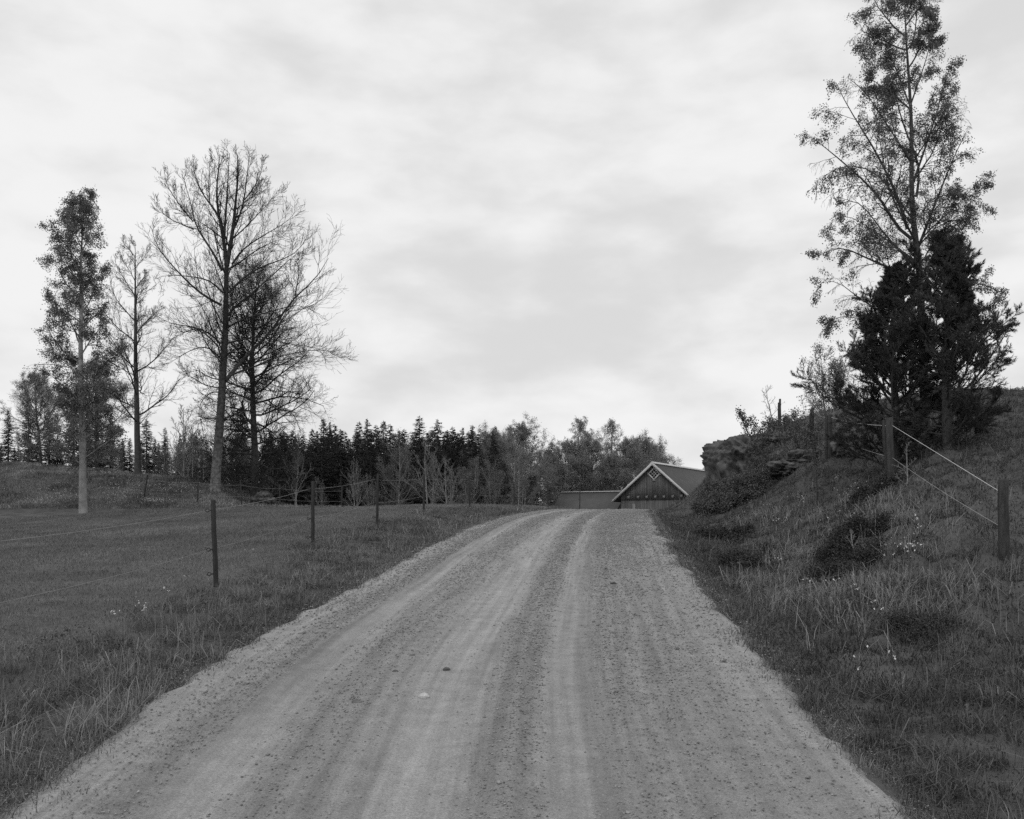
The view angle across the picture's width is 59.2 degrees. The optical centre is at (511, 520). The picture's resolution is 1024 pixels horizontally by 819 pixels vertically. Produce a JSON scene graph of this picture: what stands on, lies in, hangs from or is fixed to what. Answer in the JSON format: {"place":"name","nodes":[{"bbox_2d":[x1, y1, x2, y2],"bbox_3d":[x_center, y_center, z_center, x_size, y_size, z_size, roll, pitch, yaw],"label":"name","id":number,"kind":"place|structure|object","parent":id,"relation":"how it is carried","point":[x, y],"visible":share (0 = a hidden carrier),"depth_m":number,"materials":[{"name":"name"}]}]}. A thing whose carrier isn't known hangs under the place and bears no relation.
{"place":"outdoors","nodes":[
{"label":"outdoors","id":0,"kind":"place"},
{"bbox_2d":[0,503,568,663],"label":"pasture grass","id":1,"kind":"structure","parent":0,"point":[27,527],"depth_m":15.82,"materials":[{"name":"plant"}]},
{"bbox_2d":[0,509,935,818],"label":"gravel road","id":2,"kind":"structure","parent":0,"point":[201,787],"depth_m":5.56,"materials":[{"name":"gravel"}]},
{"bbox_2d":[0,386,1023,818],"bbox_3d":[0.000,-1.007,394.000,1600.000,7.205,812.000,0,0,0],"label":"ground","id":3,"kind":"structure","parent":0,"point":[26,513],"depth_m":11.31,"materials":[{"name":"plant"}]},
{"bbox_2d":[0,411,22,461],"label":"spruce","id":4,"kind":"object","parent":3,"relation":"on","point":[7,450],"visible":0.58,"depth_m":69.95,"materials":[{"name":"black plant"}]},
{"bbox_2d":[18,400,38,461],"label":"spruce","id":5,"kind":"object","parent":3,"relation":"on","point":[28,437],"visible":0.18,"depth_m":71.93,"materials":[{"name":"black plant"}]},
{"bbox_2d":[0,366,68,463],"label":"budding tree","id":6,"kind":"object","parent":3,"relation":"on","point":[25,386],"visible":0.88,"depth_m":59.38,"materials":[{"name":"grey plant"}]},
{"bbox_2d":[22,185,132,512],"bbox_3d":[-21.594,-8.370,44.791,5.164,16.630,4.693,0,0,34],"label":"leafy birch","id":7,"kind":"object","parent":3,"relation":"on","point":[73,399],"visible":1,"depth_m":44.48,"materials":[{"name":"grey plant"}]},
{"bbox_2d":[63,355,141,467],"bbox_3d":[-28.338,-7.384,61.832,5.354,8.590,5.638,0,0,-44],"label":"budding tree","id":8,"kind":"object","parent":3,"relation":"on","point":[101,416],"visible":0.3,"depth_m":61.64,"materials":[{"name":"grey plant"}]},
{"bbox_2d":[109,444,125,470],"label":"budding tree","id":9,"kind":"object","parent":3,"relation":"on","point":[117,452],"visible":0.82,"depth_m":59.90,"materials":[{"name":"grey plant"}]},
{"bbox_2d":[122,438,133,471],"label":"spruce","id":10,"kind":"object","parent":3,"relation":"on","point":[130,468],"visible":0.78,"depth_m":63.58,"materials":[{"name":"grey plant"}]},
{"bbox_2d":[93,234,191,475],"bbox_3d":[-22.765,-9.816,53.853,5.044,14.869,7.147,0,0,18],"label":"slim bare tree","id":11,"kind":"object","parent":3,"relation":"on","point":[137,413],"visible":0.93,"depth_m":53.97,"materials":[{"name":"grey plant"}]},
{"bbox_2d":[133,419,156,473],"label":"spruce","id":12,"kind":"object","parent":3,"relation":"on","point":[146,446],"visible":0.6,"depth_m":65.95,"materials":[{"name":"black plant"}]},
{"bbox_2d":[148,446,170,474],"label":"budding tree","id":13,"kind":"object","parent":3,"relation":"on","point":[160,456],"visible":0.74,"depth_m":62.00,"materials":[{"name":"grey plant"}]},
{"bbox_2d":[164,445,186,476],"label":"bare sapling","id":14,"kind":"object","parent":3,"relation":"on","point":[172,463],"visible":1,"depth_m":57.97,"materials":[{"name":"grey plant"}]},
{"bbox_2d":[0,460,359,508],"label":"mound grass","id":15,"kind":"structure","parent":3,"relation":"on","point":[11,464],"depth_m":50.01,"materials":[{"name":"plant"}]},
{"bbox_2d":[157,404,205,478],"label":"bare sapling","id":16,"kind":"object","parent":3,"relation":"on","point":[183,459],"visible":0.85,"depth_m":61.92,"materials":[{"name":"grey plant"}]},
{"bbox_2d":[173,434,212,482],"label":"budding tree","id":17,"kind":"object","parent":3,"relation":"on","point":[195,456],"visible":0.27,"depth_m":65.69,"materials":[{"name":"grey plant"}]},
{"bbox_2d":[205,500,218,586],"bbox_3d":[-3.727,0.464,11.200,0.132,1.434,0.057,-2,0,0],"label":"fence post","id":18,"kind":"object","parent":3,"relation":"on","point":[214,541],"visible":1,"depth_m":11.19,"materials":[{"name":"black wood"}]},
{"bbox_2d":[3,479,554,540],"bbox_3d":[-1.245,-0.772,26.907,1.811,1.953,41.212,0,0,11],"label":"fence wire","id":19,"kind":"object","parent":18,"relation":"attached to","point":[208,510],"visible":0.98,"depth_m":10.36,"materials":[{"name":"metal"}]},
{"bbox_2d":[0,494,557,602],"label":"fence wire","id":20,"kind":"object","parent":18,"relation":"attached to","point":[192,554],"visible":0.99,"depth_m":10.15,"materials":[{"name":"metal"}]},
{"bbox_2d":[221,432,263,489],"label":"budding tree","id":21,"kind":"object","parent":3,"relation":"on","point":[240,457],"visible":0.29,"depth_m":61.81,"materials":[{"name":"grey plant"}]},
{"bbox_2d":[135,139,358,493],"bbox_3d":[-14.957,-11.231,49.819,12.952,19.884,8.017,0,0,0],"label":"bare aspen","id":22,"kind":"object","parent":3,"relation":"on","point":[226,313],"visible":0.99,"depth_m":49.86,"materials":[{"name":"grey plant"}]},
{"bbox_2d":[173,253,336,503],"bbox_3d":[-15.161,-8.241,53.982,9.475,15.448,8.790,0,0,-35],"label":"bare tree","id":23,"kind":"object","parent":3,"relation":"on","point":[255,476],"visible":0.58,"depth_m":53.50,"materials":[{"name":"black plant"}]},
{"bbox_2d":[248,490,275,504],"bbox_3d":[-14.254,-1.135,51.330,1.564,1.140,1.364,0,0,0],"label":"boulder","id":24,"kind":"object","parent":3,"relation":"on","point":[263,495],"visible":0.69,"depth_m":50.90,"materials":[{"name":"stone"}]},
{"bbox_2d":[273,435,294,502],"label":"spruce","id":25,"kind":"object","parent":3,"relation":"on","point":[285,441],"visible":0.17,"depth_m":77.87,"materials":[{"name":"black plant"}]},
{"bbox_2d":[275,447,303,504],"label":"spruce","id":26,"kind":"object","parent":3,"relation":"on","point":[287,497],"visible":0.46,"depth_m":74.04,"materials":[{"name":"black plant"}]},
{"bbox_2d":[0,502,586,805],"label":"verge grass","id":27,"kind":"structure","parent":3,"relation":"on","point":[36,699],"depth_m":7.92,"materials":[{"name":"plant"}]},
{"bbox_2d":[280,434,311,505],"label":"bare sapling","id":28,"kind":"object","parent":3,"relation":"on","point":[297,470],"visible":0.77,"depth_m":53.88,"materials":[{"name":"grey plant"}]},
{"bbox_2d":[283,447,309,505],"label":"spruce","id":29,"kind":"object","parent":3,"relation":"on","point":[301,497],"visible":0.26,"depth_m":74.66,"materials":[{"name":"black plant"}]},
{"bbox_2d":[307,481,314,543],"bbox_3d":[-3.374,0.074,15.100,0.132,1.454,0.057,1,0,0],"label":"fence post","id":30,"kind":"object","parent":3,"relation":"on","point":[312,518],"visible":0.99,"depth_m":15.09,"materials":[{"name":"black wood"}]},
{"bbox_2d":[300,476,329,506],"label":"bare sapling","id":31,"kind":"object","parent":3,"relation":"on","point":[321,494],"visible":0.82,"depth_m":59.93,"materials":[{"name":"grey plant"}]},
{"bbox_2d":[299,431,332,504],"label":"spruce","id":32,"kind":"object","parent":3,"relation":"on","point":[314,447],"visible":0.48,"depth_m":74.81,"materials":[{"name":"black plant"}]},
{"bbox_2d":[298,436,342,505],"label":"spruce","id":33,"kind":"object","parent":3,"relation":"on","point":[320,460],"visible":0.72,"depth_m":74.29,"materials":[{"name":"black plant"}]},
{"bbox_2d":[319,429,334,504],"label":"spruce","id":34,"kind":"object","parent":3,"relation":"on","point":[330,442],"visible":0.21,"depth_m":78.54,"materials":[{"name":"black plant"}]},
{"bbox_2d":[320,436,350,505],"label":"spruce","id":35,"kind":"object","parent":3,"relation":"on","point":[333,460],"visible":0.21,"depth_m":76.90,"materials":[{"name":"black plant"}]},
{"bbox_2d":[323,429,358,506],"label":"spruce","id":36,"kind":"object","parent":3,"relation":"on","point":[340,462],"visible":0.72,"depth_m":74.60,"materials":[{"name":"black plant"}]},
{"bbox_2d":[334,438,361,505],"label":"spruce","id":37,"kind":"object","parent":3,"relation":"on","point":[348,448],"visible":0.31,"depth_m":77.26,"materials":[{"name":"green plant"}]},
{"bbox_2d":[343,429,361,494],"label":"spruce","id":38,"kind":"object","parent":3,"relation":"on","point":[356,440],"visible":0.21,"depth_m":81.78,"materials":[{"name":"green plant"}]},
{"bbox_2d":[340,458,371,505],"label":"bare sapling","id":39,"kind":"object","parent":3,"relation":"on","point":[353,488],"visible":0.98,"depth_m":55.86,"materials":[{"name":"grey plant"}]},
{"bbox_2d":[345,438,379,505],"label":"spruce","id":40,"kind":"object","parent":3,"relation":"on","point":[364,464],"visible":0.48,"depth_m":74.49,"materials":[{"name":"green plant"}]},
{"bbox_2d":[354,473,380,505],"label":"bare sapling","id":41,"kind":"object","parent":3,"relation":"on","point":[371,491],"visible":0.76,"depth_m":57.97,"materials":[{"name":"grey plant"}]},
{"bbox_2d":[358,430,389,504],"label":"spruce","id":42,"kind":"object","parent":3,"relation":"on","point":[372,452],"visible":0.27,"depth_m":78.00,"materials":[{"name":"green plant"}]},
{"bbox_2d":[372,473,378,523],"bbox_3d":[-2.952,-0.280,19.500,0.132,1.463,0.057,1,0,0],"label":"fence post","id":43,"kind":"object","parent":3,"relation":"on","point":[377,496],"visible":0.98,"depth_m":19.48,"materials":[{"name":"black wood"}]},
{"bbox_2d":[367,440,403,505],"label":"spruce","id":44,"kind":"object","parent":3,"relation":"on","point":[384,463],"visible":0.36,"depth_m":75.39,"materials":[{"name":"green plant"}]},
{"bbox_2d":[365,428,420,504],"bbox_3d":[-7.702,-2.976,60.167,3.723,6.370,3.563,0,0,-34],"label":"budding tree","id":45,"kind":"object","parent":3,"relation":"on","point":[399,475],"visible":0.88,"depth_m":59.94,"materials":[{"name":"grey plant"}]},
{"bbox_2d":[391,434,425,504],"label":"spruce","id":46,"kind":"object","parent":3,"relation":"on","point":[413,449],"visible":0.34,"depth_m":76.42,"materials":[{"name":"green plant"}]},
{"bbox_2d":[397,415,426,503],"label":"spruce","id":47,"kind":"object","parent":3,"relation":"on","point":[419,443],"visible":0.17,"depth_m":85.84,"materials":[{"name":"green plant"}]},
{"bbox_2d":[402,437,449,503],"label":"bare sapling","id":48,"kind":"object","parent":3,"relation":"on","point":[432,476],"visible":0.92,"depth_m":57.79,"materials":[{"name":"grey plant"}]},
{"bbox_2d":[410,430,449,503],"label":"spruce","id":49,"kind":"object","parent":3,"relation":"on","point":[434,437],"visible":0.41,"depth_m":75.17,"materials":[{"name":"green plant"}]},
{"bbox_2d":[425,439,455,502],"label":"spruce","id":50,"kind":"object","parent":3,"relation":"on","point":[442,467],"visible":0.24,"depth_m":77.22,"materials":[{"name":"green plant"}]},
{"bbox_2d":[427,455,464,503],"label":"bare sapling","id":51,"kind":"object","parent":3,"relation":"on","point":[450,497],"visible":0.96,"depth_m":56.84,"materials":[{"name":"grey plant"}]},
{"bbox_2d":[440,440,462,503],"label":"spruce","id":52,"kind":"object","parent":3,"relation":"on","point":[450,456],"visible":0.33,"depth_m":80.81,"materials":[{"name":"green plant"}]},
{"bbox_2d":[448,444,482,503],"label":"spruce","id":53,"kind":"object","parent":3,"relation":"on","point":[464,463],"visible":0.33,"depth_m":74.01,"materials":[{"name":"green plant"}]},
{"bbox_2d":[455,430,486,502],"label":"spruce","id":54,"kind":"object","parent":3,"relation":"on","point":[472,433],"visible":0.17,"depth_m":77.90,"materials":[{"name":"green plant"}]},
{"bbox_2d":[455,457,487,503],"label":"budding tree","id":55,"kind":"object","parent":3,"relation":"on","point":[473,484],"visible":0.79,"depth_m":61.99,"materials":[{"name":"grey plant"}]},
{"bbox_2d":[468,434,488,503],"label":"spruce","id":56,"kind":"object","parent":3,"relation":"on","point":[476,449],"visible":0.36,"depth_m":76.78,"materials":[{"name":"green plant"}]},
{"bbox_2d":[0,508,976,818],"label":"edge grass","id":57,"kind":"structure","parent":3,"relation":"on","point":[54,768],"depth_m":6.01,"materials":[{"name":"plant"}]},
{"bbox_2d":[476,432,509,504],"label":"spruce","id":58,"kind":"object","parent":3,"relation":"on","point":[492,450],"visible":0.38,"depth_m":75.23,"materials":[{"name":"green plant"}]},
{"bbox_2d":[477,457,512,504],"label":"budding tree","id":59,"kind":"object","parent":3,"relation":"on","point":[492,482],"visible":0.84,"depth_m":63.69,"materials":[{"name":"grey plant"}]},
{"bbox_2d":[457,422,537,504],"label":"budding tree","id":60,"kind":"object","parent":3,"relation":"on","point":[485,441],"visible":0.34,"depth_m":79.99,"materials":[{"name":"grey plant"}]},
{"bbox_2d":[121,538,893,668],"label":"dry stalks","id":61,"kind":"object","parent":3,"relation":"on","point":[729,596],"visible":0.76,"depth_m":7.71,"materials":[{"name":"grey plant"}]},
{"bbox_2d":[496,428,540,501],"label":"budding tree","id":62,"kind":"object","parent":3,"relation":"on","point":[513,439],"visible":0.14,"depth_m":85.04,"materials":[{"name":"grey plant"}]},
{"bbox_2d":[508,464,539,505],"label":"budding tree","id":63,"kind":"object","parent":3,"relation":"on","point":[523,478],"visible":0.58,"depth_m":65.70,"materials":[{"name":"grey plant"}]},
{"bbox_2d":[505,413,561,506],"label":"budding tree","id":64,"kind":"object","parent":3,"relation":"on","point":[521,433],"visible":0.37,"depth_m":91.73,"materials":[{"name":"grey plant"}]},
{"bbox_2d":[526,442,575,506],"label":"budding tree","id":65,"kind":"object","parent":3,"relation":"on","point":[545,452],"visible":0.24,"depth_m":105.66,"materials":[{"name":"grey plant"}]},
{"bbox_2d":[542,460,577,505],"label":"budding tree","id":66,"kind":"object","parent":3,"relation":"on","point":[560,482],"visible":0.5,"depth_m":103.74,"materials":[{"name":"grey plant"}]},
{"bbox_2d":[537,432,603,505],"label":"budding tree","id":67,"kind":"object","parent":3,"relation":"on","point":[572,456],"visible":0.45,"depth_m":105.91,"materials":[{"name":"grey plant"}]},
{"bbox_2d":[567,416,588,488],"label":"weeping birch","id":68,"kind":"object","parent":3,"relation":"on","point":[580,427],"visible":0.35,"depth_m":111.69,"materials":[{"name":"grey plant"}]},
{"bbox_2d":[554,491,620,508],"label":"shed","id":69,"kind":"structure","parent":3,"relation":"on","point":[596,499],"depth_m":92.20,"materials":[{"name":"wood"}]},
{"bbox_2d":[570,458,613,490],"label":"budding tree","id":70,"kind":"object","parent":3,"relation":"on","point":[593,479],"visible":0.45,"depth_m":104.39,"materials":[{"name":"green plant"}]},
{"bbox_2d":[563,430,628,490],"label":"budding tree","id":71,"kind":"object","parent":3,"relation":"on","point":[598,446],"visible":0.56,"depth_m":106.44,"materials":[{"name":"grey plant"}]},
{"bbox_2d":[598,418,620,488],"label":"weeping birch","id":72,"kind":"object","parent":3,"relation":"on","point":[611,423],"visible":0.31,"depth_m":114.20,"materials":[{"name":"grey plant"}]},
{"bbox_2d":[581,449,638,490],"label":"budding tree","id":73,"kind":"object","parent":3,"relation":"on","point":[621,479],"visible":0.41,"depth_m":105.66,"materials":[{"name":"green plant"}]},
{"bbox_2d":[599,429,660,490],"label":"budding tree","id":74,"kind":"object","parent":3,"relation":"on","point":[629,450],"visible":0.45,"depth_m":108.59,"materials":[{"name":"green plant"}]},
{"bbox_2d":[621,428,674,488],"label":"budding tree","id":75,"kind":"object","parent":3,"relation":"on","point":[647,445],"visible":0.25,"depth_m":114.64,"materials":[{"name":"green plant"}]},
{"bbox_2d":[621,434,681,484],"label":"budding tree","id":76,"kind":"object","parent":3,"relation":"on","point":[655,448],"visible":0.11,"depth_m":119.14,"materials":[{"name":"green plant"}]},
{"bbox_2d":[612,461,705,508],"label":"barn","id":77,"kind":"structure","parent":3,"relation":"on","point":[652,478],"depth_m":85.81,"materials":[{"name":"wood"}]},
{"bbox_2d":[688,487,747,516],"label":"leafy shrub","id":78,"kind":"object","parent":3,"relation":"on","point":[714,503],"visible":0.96,"depth_m":24.18,"materials":[{"name":"grey plant"}]},
{"bbox_2d":[694,519,754,542],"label":"heather clump","id":79,"kind":"object","parent":3,"relation":"on","point":[719,532],"visible":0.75,"depth_m":19.50,"materials":[{"name":"grey plant"}]},
{"bbox_2d":[695,461,771,505],"bbox_3d":[6.160,-0.842,25.065,2.147,1.617,2.341,0,0,0],"label":"leafy shrub","id":80,"kind":"object","parent":3,"relation":"on","point":[750,485],"visible":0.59,"depth_m":24.64,"materials":[{"name":"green plant"}]},
{"bbox_2d":[700,431,787,486],"bbox_3d":[8.305,-1.708,31.145,3.219,2.587,4.121,-11,2,-11],"label":"rock outcrop","id":81,"kind":"object","parent":3,"relation":"on","point":[723,459],"visible":0.27,"depth_m":30.00,"materials":[{"name":"stone"}]},
{"bbox_2d":[715,541,777,569],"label":"heather clump","id":82,"kind":"object","parent":3,"relation":"on","point":[740,555],"visible":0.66,"depth_m":13.97,"materials":[{"name":"grey plant"}]},
{"bbox_2d":[718,453,783,488],"bbox_3d":[7.037,-1.208,26.514,1.849,1.688,1.959,0,0,0],"label":"leafy shrub","id":83,"kind":"object","parent":3,"relation":"on","point":[762,464],"visible":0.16,"depth_m":26.16,"materials":[{"name":"grey plant"}]},
{"bbox_2d":[735,405,777,459],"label":"leafy shrub","id":84,"kind":"object","parent":3,"relation":"on","point":[746,425],"visible":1,"depth_m":26.46,"materials":[{"name":"grey plant"}]},
{"bbox_2d":[759,409,799,431],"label":"leafy shrub","id":85,"kind":"object","parent":3,"relation":"on","point":[777,419],"visible":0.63,"depth_m":31.35,"materials":[{"name":"grey plant"}]},
{"bbox_2d":[766,460,802,479],"bbox_3d":[7.887,-1.360,25.064,1.382,0.584,2.437,0,0,23],"label":"rock","id":86,"kind":"object","parent":3,"relation":"on","point":[779,469],"visible":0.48,"depth_m":24.30,"materials":[{"name":"stone"}]},
{"bbox_2d":[780,449,823,462],"bbox_3d":[8.302,-1.673,25.536,1.531,0.680,2.580,0,0,-10],"label":"rock","id":87,"kind":"object","parent":3,"relation":"on","point":[796,455],"visible":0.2,"depth_m":24.74,"materials":[{"name":"stone"}]},
{"bbox_2d":[766,395,845,453],"bbox_3d":[8.723,-2.776,26.637,2.440,1.987,1.864,0,0,20],"label":"leafy shrub","id":88,"kind":"object","parent":3,"relation":"on","point":[780,427],"visible":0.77,"depth_m":26.66,"materials":[{"name":"grey plant"}]},
{"bbox_2d":[798,416,850,462],"bbox_3d":[7.908,-1.983,22.549,1.504,1.375,1.576,0,0,0],"label":"leafy shrub","id":89,"kind":"object","parent":3,"relation":"on","point":[810,440],"visible":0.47,"depth_m":22.50,"materials":[{"name":"grey plant"}]},
{"bbox_2d":[799,342,867,412],"bbox_3d":[17.142,-6.352,47.828,4.024,6.851,4.205,0,0,35],"label":"budding tree","id":90,"kind":"object","parent":3,"relation":"on","point":[840,369],"visible":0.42,"depth_m":47.70,"materials":[{"name":"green plant"}]},
{"bbox_2d":[798,551,871,585],"bbox_3d":[3.967,0.698,11.122,0.971,0.638,0.979,0,0,30],"label":"heather clump","id":91,"kind":"object","parent":3,"relation":"on","point":[834,567],"visible":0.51,"depth_m":10.94,"materials":[{"name":"grey plant"}]},
{"bbox_2d":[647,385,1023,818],"bbox_3d":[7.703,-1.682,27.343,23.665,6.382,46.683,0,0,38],"label":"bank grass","id":92,"kind":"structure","parent":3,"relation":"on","point":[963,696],"depth_m":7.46,"materials":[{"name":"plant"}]},
{"bbox_2d":[829,433,865,456],"bbox_3d":[8.058,-1.735,21.498,0.858,0.665,0.936,0,0,9],"label":"rock","id":93,"kind":"object","parent":3,"relation":"on","point":[837,452],"visible":0.23,"depth_m":21.29,"materials":[{"name":"stone"}]},
{"bbox_2d":[808,507,900,569],"bbox_3d":[4.821,0.405,12.703,1.294,1.190,1.177,0,0,-35],"label":"heather clump","id":94,"kind":"object","parent":3,"relation":"on","point":[835,546],"visible":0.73,"depth_m":12.70,"materials":[{"name":"black plant"}]},
{"bbox_2d":[702,403,1023,642],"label":"dead grass","id":95,"kind":"structure","parent":3,"relation":"on","point":[818,591],"depth_m":11.10,"materials":[{"name":"plant"}]},
{"bbox_2d":[837,459,918,512],"bbox_3d":[6.662,-0.506,16.419,1.375,1.216,1.432,0,0,0],"label":"heather clump","id":96,"kind":"object","parent":3,"relation":"on","point":[879,483],"visible":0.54,"depth_m":16.06,"materials":[{"name":"grey plant"}]},
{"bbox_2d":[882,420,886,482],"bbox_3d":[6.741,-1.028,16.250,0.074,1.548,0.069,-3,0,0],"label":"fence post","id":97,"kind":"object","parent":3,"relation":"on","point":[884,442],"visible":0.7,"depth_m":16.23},
{"bbox_2d":[886,417,894,487],"bbox_3d":[6.722,-1.022,16.000,0.136,1.591,0.134,-2,0,0],"label":"fence post","id":98,"kind":"object","parent":3,"relation":"on","point":[889,444],"visible":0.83,"depth_m":15.95,"materials":[{"name":"wood"}]},
{"bbox_2d":[790,258,1012,467],"bbox_3d":[7.842,-2.927,18.400,3.719,4.804,3.147,0,0,0],"label":"dark conifer","id":99,"kind":"object","parent":3,"relation":"on","point":[871,352],"visible":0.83,"depth_m":18.27,"materials":[{"name":"black plant"}]},
{"bbox_2d":[794,0,1009,445],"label":"leafy birch","id":100,"kind":"object","parent":3,"relation":"on","point":[889,90],"visible":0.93,"depth_m":19.90,"materials":[{"name":"grey plant"}]},
{"bbox_2d":[892,441,923,483],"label":"dead plant","id":101,"kind":"object","parent":3,"relation":"on","point":[906,467],"visible":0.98,"depth_m":14.93,"materials":[{"name":"grey plant"}]},
{"bbox_2d":[871,604,966,645],"bbox_3d":[3.514,0.985,7.816,0.794,0.546,0.883,0,0,0],"label":"heather clump","id":102,"kind":"object","parent":3,"relation":"on","point":[922,627],"visible":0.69,"depth_m":7.75,"materials":[{"name":"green plant"}]},
{"bbox_2d":[846,226,1023,449],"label":"dark conifer","id":103,"kind":"object","parent":3,"relation":"on","point":[965,326],"visible":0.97,"depth_m":17.09,"materials":[{"name":"black plant"}]},
{"bbox_2d":[998,479,1009,561],"bbox_3d":[6.001,0.174,11.000,0.130,1.350,0.129,0,0,0],"label":"fence post","id":104,"kind":"object","parent":3,"relation":"on","point":[1003,523],"visible":0.8,"depth_m":10.95,"materials":[{"name":"wood"}]},
{"bbox_2d":[0,0,1023,503],"label":"sky","id":105,"kind":"structure","parent":0,"point":[555,212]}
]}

